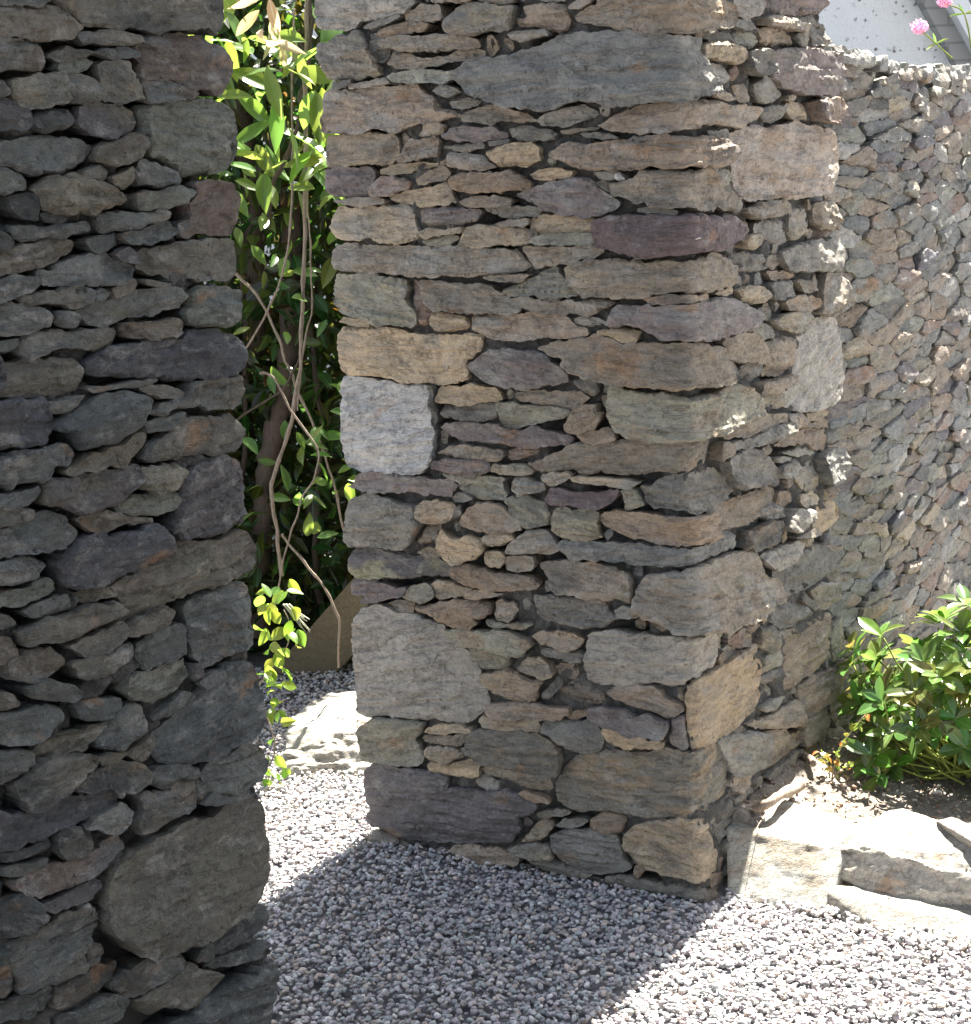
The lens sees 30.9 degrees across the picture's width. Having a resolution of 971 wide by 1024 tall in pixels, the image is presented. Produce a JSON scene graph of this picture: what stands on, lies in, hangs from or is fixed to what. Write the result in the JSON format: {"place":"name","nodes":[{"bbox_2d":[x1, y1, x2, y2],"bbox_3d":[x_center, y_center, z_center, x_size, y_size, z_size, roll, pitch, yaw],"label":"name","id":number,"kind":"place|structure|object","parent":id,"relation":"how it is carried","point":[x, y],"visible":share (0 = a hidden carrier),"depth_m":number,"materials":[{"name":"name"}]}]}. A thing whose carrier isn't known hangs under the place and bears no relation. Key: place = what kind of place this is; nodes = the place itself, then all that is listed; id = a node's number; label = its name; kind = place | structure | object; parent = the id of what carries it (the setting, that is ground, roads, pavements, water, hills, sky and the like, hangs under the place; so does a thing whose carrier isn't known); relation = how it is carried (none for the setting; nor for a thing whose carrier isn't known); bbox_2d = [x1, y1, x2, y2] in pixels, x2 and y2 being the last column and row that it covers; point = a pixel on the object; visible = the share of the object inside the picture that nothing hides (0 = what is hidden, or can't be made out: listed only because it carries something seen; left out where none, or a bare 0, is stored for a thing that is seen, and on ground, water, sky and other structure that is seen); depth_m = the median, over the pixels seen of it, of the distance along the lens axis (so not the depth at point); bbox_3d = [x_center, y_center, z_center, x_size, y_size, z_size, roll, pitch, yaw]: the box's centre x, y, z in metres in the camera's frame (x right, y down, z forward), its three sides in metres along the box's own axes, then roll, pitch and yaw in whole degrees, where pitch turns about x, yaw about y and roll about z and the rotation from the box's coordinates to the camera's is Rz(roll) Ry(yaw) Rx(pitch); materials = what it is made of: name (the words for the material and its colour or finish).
{"place":"outdoors","nodes":[
{"label":"outdoors","id":0,"kind":"place"},
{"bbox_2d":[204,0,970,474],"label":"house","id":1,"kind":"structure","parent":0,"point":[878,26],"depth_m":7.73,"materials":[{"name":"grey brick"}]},
{"bbox_2d":[246,486,970,1023],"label":"ground","id":2,"kind":"structure","parent":0,"point":[260,658],"depth_m":3.57,"materials":[{"name":"grey gravel"}]},
{"bbox_2d":[0,0,280,1023],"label":"stone wall","id":3,"kind":"structure","parent":2,"relation":"on","point":[134,852],"depth_m":2.22,"materials":[{"name":"grey stone"}]},
{"bbox_2d":[188,0,356,786],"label":"climbing plant","id":4,"kind":"object","parent":2,"relation":"on","point":[282,47],"visible":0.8,"depth_m":4.74,"materials":[{"name":"green plant"}]},
{"bbox_2d":[197,0,360,662],"bbox_3d":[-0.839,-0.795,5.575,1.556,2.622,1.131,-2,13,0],"label":"laurel hedge","id":5,"kind":"object","parent":2,"relation":"on","point":[324,396],"visible":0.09,"depth_m":5.34,"materials":[{"name":"green plant"}]},
{"bbox_2d":[264,577,367,680],"bbox_3d":[-0.517,0.374,5.386,0.537,0.619,0.050,-2,13,0],"label":"board","id":6,"kind":"object","parent":2,"relation":"on","point":[317,652],"visible":0.23,"depth_m":5.37,"materials":[{"name":"brown wood"}]},
{"bbox_2d":[278,691,371,779],"bbox_3d":[-0.405,0.604,4.705,0.279,0.160,0.340,-2,13,0],"label":"boulder","id":7,"kind":"object","parent":2,"relation":"on","point":[320,734],"visible":0.55,"depth_m":4.62,"materials":[{"name":"stone"}]},
{"bbox_2d":[314,0,851,902],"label":"stone pillar","id":8,"kind":"structure","parent":2,"relation":"on","point":[592,294],"depth_m":3.75,"materials":[{"name":"grey stone"}]},
{"bbox_2d":[726,799,859,916],"bbox_3d":[0.655,0.752,3.829,0.270,0.160,0.242,7,16,36],"label":"kerb stone","id":9,"kind":"object","parent":2,"relation":"on","point":[792,852],"visible":0.81,"depth_m":3.79,"materials":[{"name":"beige stone"}]},
{"bbox_2d":[731,656,970,885],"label":"soil","id":10,"kind":"structure","parent":2,"relation":"on","point":[740,814],"depth_m":4.07,"materials":[{"name":"brown soil"}]},
{"bbox_2d":[751,777,805,813],"bbox_3d":[0.661,0.631,3.928,0.054,0.045,0.184,10,17,42],"label":"root","id":11,"kind":"object","parent":10,"relation":"on","point":[797,785],"visible":1,"depth_m":3.89,"materials":[{"name":"beige plant"}]},
{"bbox_2d":[800,751,816,766],"bbox_3d":[0.763,0.593,4.201,0.030,0.062,0.166,-2,13,0],"label":"dry stick","id":12,"kind":"object","parent":10,"relation":"on","point":[808,758],"visible":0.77,"depth_m":4.14,"materials":[{"name":"beige wood"}]},
{"bbox_2d":[812,713,869,779],"bbox_3d":[0.834,0.552,4.116,0.141,0.168,0.048,-3,13,-5],"label":"seedling","id":13,"kind":"object","parent":10,"relation":"on","point":[858,725],"visible":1,"depth_m":4.12,"materials":[{"name":"green plant"}]},
{"bbox_2d":[756,775,964,828],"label":"twigs","id":14,"kind":"object","parent":10,"relation":"on","point":[824,802],"visible":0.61,"depth_m":4.01,"materials":[{"name":"brown wood"}]},
{"bbox_2d":[835,584,970,791],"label":"glossy bush","id":15,"kind":"object","parent":10,"relation":"on","point":[933,677],"visible":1,"depth_m":4.12,"materials":[{"name":"green plant"}]},
{"bbox_2d":[807,44,970,726],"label":"garden wall","id":16,"kind":"structure","parent":2,"relation":"on","point":[898,417],"depth_m":4.61,"materials":[{"name":"stone"}]},
{"bbox_2d":[910,18,952,58],"bbox_3d":[1.167,-1.237,4.601,0.114,0.107,0.048,-2,13,0],"label":"valerian flower","id":17,"kind":"object","parent":16,"relation":"on","point":[917,29],"visible":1,"depth_m":4.59,"materials":[{"name":"pink plant"}]},
{"bbox_2d":[937,0,970,48],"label":"valerian flower","id":18,"kind":"object","parent":16,"relation":"on","point":[945,3],"visible":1,"depth_m":4.58,"materials":[{"name":"pink plant"}]},
{"bbox_2d":[827,885,970,952],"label":"kerb stone","id":19,"kind":"object","parent":2,"relation":"on","point":[880,907],"visible":0.82,"depth_m":3.62,"materials":[{"name":"beige stone"}]},
{"bbox_2d":[841,809,970,907],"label":"kerb stone","id":20,"kind":"object","parent":2,"relation":"on","point":[903,853],"visible":0.86,"depth_m":3.69,"materials":[{"name":"beige stone"}]},
{"bbox_2d":[937,817,970,847],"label":"kerb stone","id":21,"kind":"object","parent":20,"relation":"on","point":[958,830],"visible":1,"depth_m":3.69,"materials":[{"name":"beige stone"}]},
{"bbox_2d":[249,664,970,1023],"bbox_3d":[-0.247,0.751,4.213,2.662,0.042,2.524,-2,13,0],"label":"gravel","id":22,"kind":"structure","parent":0,"point":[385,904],"depth_m":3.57,"materials":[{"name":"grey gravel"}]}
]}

